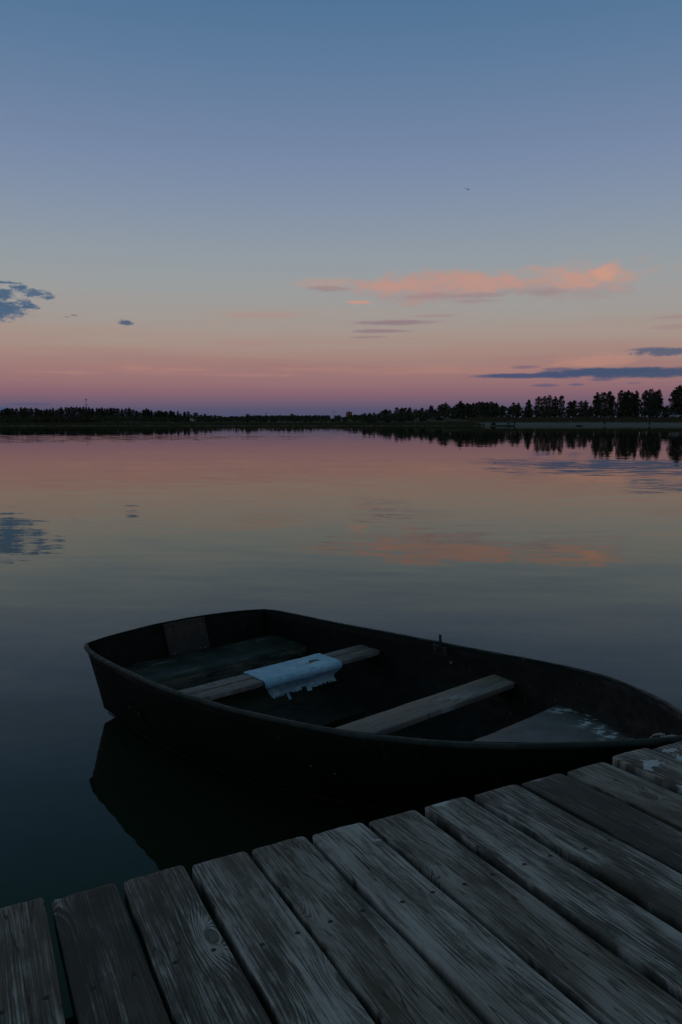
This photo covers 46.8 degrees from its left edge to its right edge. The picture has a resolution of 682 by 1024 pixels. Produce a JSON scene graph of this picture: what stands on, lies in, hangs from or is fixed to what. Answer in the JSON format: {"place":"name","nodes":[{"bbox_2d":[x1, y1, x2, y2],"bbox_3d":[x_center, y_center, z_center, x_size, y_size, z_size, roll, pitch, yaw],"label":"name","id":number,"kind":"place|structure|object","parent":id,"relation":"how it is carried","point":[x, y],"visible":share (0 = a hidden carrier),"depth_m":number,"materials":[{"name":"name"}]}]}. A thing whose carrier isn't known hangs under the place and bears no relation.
{"place":"outdoors","nodes":[
{"label":"outdoors","id":0,"kind":"place"},
{"bbox_2d":[0,426,681,1018],"bbox_3d":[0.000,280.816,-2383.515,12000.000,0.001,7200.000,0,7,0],"label":"lake","id":1,"kind":"structure","parent":0,"point":[558,544],"depth_m":8.74,"materials":[{"name":"liquid"}]},
{"bbox_2d":[0,741,681,1023],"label":"wooden jetty","id":2,"kind":"object","parent":1,"relation":"in","point":[554,899],"visible":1,"depth_m":1.49,"materials":[{"name":"grey wood"}]},
{"bbox_2d":[84,609,681,819],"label":"rowing boat","id":3,"kind":"object","parent":1,"relation":"on","point":[386,724],"visible":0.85,"depth_m":3.53,"materials":[{"name":"black paint"}]},
{"bbox_2d":[243,653,341,699],"bbox_3d":[-0.248,0.887,4.192,0.512,0.138,0.202,-6,9,-41],"label":"towel","id":4,"kind":"object","parent":3,"relation":"on","point":[283,678],"visible":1,"depth_m":4.15,"materials":[{"name":"blue fabric"}]},
{"bbox_2d":[650,733,676,737],"bbox_3d":[1.064,0.739,2.435,0.225,0.119,0.063,2,7,16],"label":"mooring rope","id":5,"kind":"object","parent":3,"relation":"attached to","point":[662,735],"visible":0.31,"depth_m":2.43,"materials":[{"name":"grey fabric"}]},
{"bbox_2d":[0,0,681,418],"label":"sky","id":6,"kind":"structure","parent":0,"point":[223,208],"materials":[{"name":"blue"}]},
{"bbox_2d":[1,417,681,425],"bbox_3d":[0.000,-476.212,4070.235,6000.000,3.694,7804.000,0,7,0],"label":"shore ground","id":7,"kind":"structure","parent":0,"point":[585,423],"depth_m":223.79,"materials":[{"name":"brown soil"}]},
{"bbox_2d":[0,409,4,416],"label":"broadleaf tree","id":8,"kind":"object","parent":7,"relation":"on","point":[2,412],"visible":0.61,"depth_m":347.02,"materials":[{"name":"green plant"}]},
{"bbox_2d":[7,409,13,417],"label":"broadleaf tree","id":9,"kind":"object","parent":7,"relation":"on","point":[9,411],"visible":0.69,"depth_m":348.20,"materials":[{"name":"green plant"}]},
{"bbox_2d":[14,408,19,417],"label":"broadleaf tree","id":10,"kind":"object","parent":7,"relation":"on","point":[16,411],"visible":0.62,"depth_m":334.21,"materials":[{"name":"green plant"}]},
{"bbox_2d":[19,407,23,417],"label":"broadleaf tree","id":11,"kind":"object","parent":7,"relation":"on","point":[21,410],"visible":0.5,"depth_m":347.16,"materials":[{"name":"green plant"}]},
{"bbox_2d":[22,407,26,419],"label":"broadleaf tree","id":12,"kind":"object","parent":7,"relation":"on","point":[24,412],"visible":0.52,"depth_m":340.83,"materials":[{"name":"green plant"}]},
{"bbox_2d":[26,408,31,421],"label":"broadleaf tree","id":13,"kind":"object","parent":7,"relation":"on","point":[27,412],"visible":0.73,"depth_m":328.34,"materials":[{"name":"green plant"}]},
{"bbox_2d":[36,409,42,417],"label":"broadleaf tree","id":14,"kind":"object","parent":7,"relation":"on","point":[38,412],"visible":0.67,"depth_m":332.17,"materials":[{"name":"green plant"}]},
{"bbox_2d":[50,408,55,420],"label":"broadleaf tree","id":15,"kind":"object","parent":7,"relation":"on","point":[52,412],"visible":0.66,"depth_m":328.73,"materials":[{"name":"green plant"}]},
{"bbox_2d":[58,407,64,417],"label":"broadleaf tree","id":16,"kind":"object","parent":7,"relation":"on","point":[61,410],"visible":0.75,"depth_m":335.31,"materials":[{"name":"green plant"}]},
{"bbox_2d":[62,407,68,419],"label":"broadleaf tree","id":17,"kind":"object","parent":7,"relation":"on","point":[66,412],"visible":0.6,"depth_m":379.12,"materials":[{"name":"green plant"}]},
{"bbox_2d":[71,408,76,417],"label":"broadleaf tree","id":18,"kind":"object","parent":7,"relation":"on","point":[73,411],"visible":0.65,"depth_m":331.49,"materials":[{"name":"green plant"}]},
{"bbox_2d":[74,407,79,419],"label":"broadleaf tree","id":19,"kind":"object","parent":7,"relation":"on","point":[77,410],"visible":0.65,"depth_m":332.37,"materials":[{"name":"green plant"}]},
{"bbox_2d":[107,408,112,420],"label":"broadleaf tree","id":20,"kind":"object","parent":7,"relation":"on","point":[109,412],"visible":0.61,"depth_m":335.89,"materials":[{"name":"green plant"}]},
{"bbox_2d":[115,408,120,420],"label":"broadleaf tree","id":21,"kind":"object","parent":7,"relation":"on","point":[117,412],"visible":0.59,"depth_m":343.48,"materials":[{"name":"green plant"}]},
{"bbox_2d":[123,408,128,420],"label":"broadleaf tree","id":22,"kind":"object","parent":7,"relation":"on","point":[125,413],"visible":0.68,"depth_m":332.35,"materials":[{"name":"green plant"}]},
{"bbox_2d":[127,408,132,420],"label":"broadleaf tree","id":23,"kind":"object","parent":7,"relation":"on","point":[129,411],"visible":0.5,"depth_m":365.24,"materials":[{"name":"green plant"}]},
{"bbox_2d":[141,409,146,416],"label":"broadleaf tree","id":24,"kind":"object","parent":7,"relation":"on","point":[143,411],"visible":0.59,"depth_m":352.59,"materials":[{"name":"green plant"}]},
{"bbox_2d":[0,405,681,421],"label":"undergrowth","id":25,"kind":"object","parent":7,"relation":"on","point":[418,415],"visible":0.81,"depth_m":283.08,"materials":[{"name":"green plant"}]},
{"bbox_2d":[0,416,681,425],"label":"bank grass","id":26,"kind":"structure","parent":7,"relation":"on","point":[554,419],"depth_m":223.00,"materials":[{"name":"plant"}]},
{"bbox_2d":[438,404,445,416],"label":"broadleaf tree","id":27,"kind":"object","parent":7,"relation":"on","point":[442,408],"visible":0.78,"depth_m":268.98,"materials":[{"name":"green plant"}]},
{"bbox_2d":[456,401,464,417],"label":"broadleaf tree","id":28,"kind":"object","parent":7,"relation":"on","point":[460,406],"visible":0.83,"depth_m":265.82,"materials":[{"name":"green plant"}]},
{"bbox_2d":[464,403,470,417],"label":"broadleaf tree","id":29,"kind":"object","parent":7,"relation":"on","point":[467,407],"visible":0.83,"depth_m":263.18,"materials":[{"name":"green plant"}]},
{"bbox_2d":[476,401,483,416],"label":"broadleaf tree","id":30,"kind":"object","parent":7,"relation":"on","point":[479,404],"visible":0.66,"depth_m":280.39,"materials":[{"name":"green plant"}]},
{"bbox_2d":[484,402,490,416],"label":"broadleaf tree","id":31,"kind":"object","parent":7,"relation":"on","point":[487,407],"visible":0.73,"depth_m":273.93,"materials":[{"name":"green plant"}]},
{"bbox_2d":[493,402,499,416],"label":"broadleaf tree","id":32,"kind":"object","parent":7,"relation":"on","point":[496,405],"visible":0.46,"depth_m":274.81,"materials":[{"name":"green plant"}]},
{"bbox_2d":[497,406,505,416],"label":"broadleaf tree","id":33,"kind":"object","parent":7,"relation":"on","point":[503,413],"visible":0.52,"depth_m":266.70,"materials":[{"name":"green plant"}]},
{"bbox_2d":[507,407,512,416],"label":"broadleaf tree","id":34,"kind":"object","parent":7,"relation":"on","point":[510,412],"visible":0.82,"depth_m":260.79,"materials":[{"name":"green plant"}]},
{"bbox_2d":[513,402,522,416],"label":"broadleaf tree","id":35,"kind":"object","parent":7,"relation":"on","point":[518,414],"visible":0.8,"depth_m":264.48,"materials":[{"name":"green plant"}]},
{"bbox_2d":[524,400,533,416],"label":"broadleaf tree","id":36,"kind":"object","parent":7,"relation":"on","point":[529,410],"visible":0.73,"depth_m":267.19,"materials":[{"name":"green plant"}]},
{"bbox_2d":[533,396,543,416],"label":"broadleaf tree","id":37,"kind":"object","parent":7,"relation":"on","point":[538,400],"visible":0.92,"depth_m":260.57,"materials":[{"name":"green plant"}]},
{"bbox_2d":[541,396,548,414],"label":"broadleaf tree","id":38,"kind":"object","parent":7,"relation":"on","point":[544,403],"visible":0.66,"depth_m":273.37,"materials":[{"name":"green plant"}]},
{"bbox_2d":[545,395,552,416],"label":"broadleaf tree","id":39,"kind":"object","parent":7,"relation":"on","point":[549,398],"visible":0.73,"depth_m":272.30,"materials":[{"name":"green plant"}]},
{"bbox_2d":[551,396,558,416],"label":"broadleaf tree","id":40,"kind":"object","parent":7,"relation":"on","point":[555,407],"visible":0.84,"depth_m":260.44,"materials":[{"name":"green plant"}]},
{"bbox_2d":[557,395,564,416],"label":"broadleaf tree","id":41,"kind":"object","parent":7,"relation":"on","point":[561,402],"visible":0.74,"depth_m":268.69,"materials":[{"name":"green plant"}]},
{"bbox_2d":[566,401,571,416],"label":"broadleaf tree","id":42,"kind":"object","parent":7,"relation":"on","point":[569,403],"visible":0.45,"depth_m":275.14,"materials":[{"name":"green plant"}]},
{"bbox_2d":[569,400,578,416],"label":"broadleaf tree","id":43,"kind":"object","parent":7,"relation":"on","point":[573,404],"visible":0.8,"depth_m":269.86,"materials":[{"name":"green plant"}]},
{"bbox_2d":[576,401,584,416],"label":"broadleaf tree","id":44,"kind":"object","parent":7,"relation":"on","point":[581,407],"visible":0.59,"depth_m":276.39,"materials":[{"name":"green plant"}]},
{"bbox_2d":[583,400,588,414],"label":"broadleaf tree","id":45,"kind":"object","parent":7,"relation":"on","point":[585,404],"visible":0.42,"depth_m":281.33,"materials":[{"name":"green plant"}]},
{"bbox_2d":[592,392,601,415],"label":"broadleaf tree","id":46,"kind":"object","parent":7,"relation":"on","point":[595,401],"visible":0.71,"depth_m":267.57,"materials":[{"name":"green plant"}]},
{"bbox_2d":[597,392,608,416],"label":"broadleaf tree","id":47,"kind":"object","parent":7,"relation":"on","point":[603,400],"visible":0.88,"depth_m":264.49,"materials":[{"name":"green plant"}]},
{"bbox_2d":[606,391,613,416],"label":"broadleaf tree","id":48,"kind":"object","parent":7,"relation":"on","point":[609,393],"visible":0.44,"depth_m":272.99,"materials":[{"name":"green plant"}]},
{"bbox_2d":[607,395,615,416],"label":"broadleaf tree","id":49,"kind":"object","parent":7,"relation":"on","point":[612,403],"visible":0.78,"depth_m":268.66,"materials":[{"name":"green plant"}]},
{"bbox_2d":[615,390,623,415],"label":"broadleaf tree","id":50,"kind":"object","parent":7,"relation":"on","point":[620,396],"visible":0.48,"depth_m":270.96,"materials":[{"name":"green plant"}]},
{"bbox_2d":[619,391,629,415],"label":"broadleaf tree","id":51,"kind":"object","parent":7,"relation":"on","point":[624,402],"visible":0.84,"depth_m":264.47,"materials":[{"name":"green plant"}]},
{"bbox_2d":[623,390,633,416],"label":"broadleaf tree","id":52,"kind":"object","parent":7,"relation":"on","point":[629,393],"visible":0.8,"depth_m":264.88,"materials":[{"name":"green plant"}]},
{"bbox_2d":[631,390,640,416],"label":"broadleaf tree","id":53,"kind":"object","parent":7,"relation":"on","point":[636,403],"visible":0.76,"depth_m":273.48,"materials":[{"name":"green plant"}]},
{"bbox_2d":[640,390,649,417],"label":"broadleaf tree","id":54,"kind":"object","parent":7,"relation":"on","point":[645,399],"visible":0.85,"depth_m":267.89,"materials":[{"name":"green plant"}]},
{"bbox_2d":[644,389,656,416],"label":"broadleaf tree","id":55,"kind":"object","parent":7,"relation":"on","point":[650,391],"visible":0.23,"depth_m":271.47,"materials":[{"name":"green plant"}]},
{"bbox_2d":[648,392,660,416],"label":"broadleaf tree","id":56,"kind":"object","parent":7,"relation":"on","point":[655,398],"visible":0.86,"depth_m":263.20,"materials":[{"name":"green plant"}]},
{"bbox_2d":[655,389,663,416],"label":"broadleaf tree","id":57,"kind":"object","parent":7,"relation":"on","point":[659,393],"visible":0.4,"depth_m":277.68,"materials":[{"name":"green plant"}]},
{"bbox_2d":[668,390,677,413],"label":"broadleaf tree","id":58,"kind":"object","parent":7,"relation":"on","point":[672,394],"visible":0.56,"depth_m":270.51,"materials":[{"name":"green plant"}]},
{"bbox_2d":[669,413,680,416],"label":"parked car","id":59,"kind":"object","parent":7,"relation":"on","point":[676,415],"visible":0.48,"depth_m":256.63,"materials":[{"name":"grey paint"}]},
{"bbox_2d":[671,385,681,414],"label":"broadleaf tree","id":60,"kind":"object","parent":7,"relation":"on","point":[678,397],"visible":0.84,"depth_m":267.42,"materials":[{"name":"green plant"}]}
]}

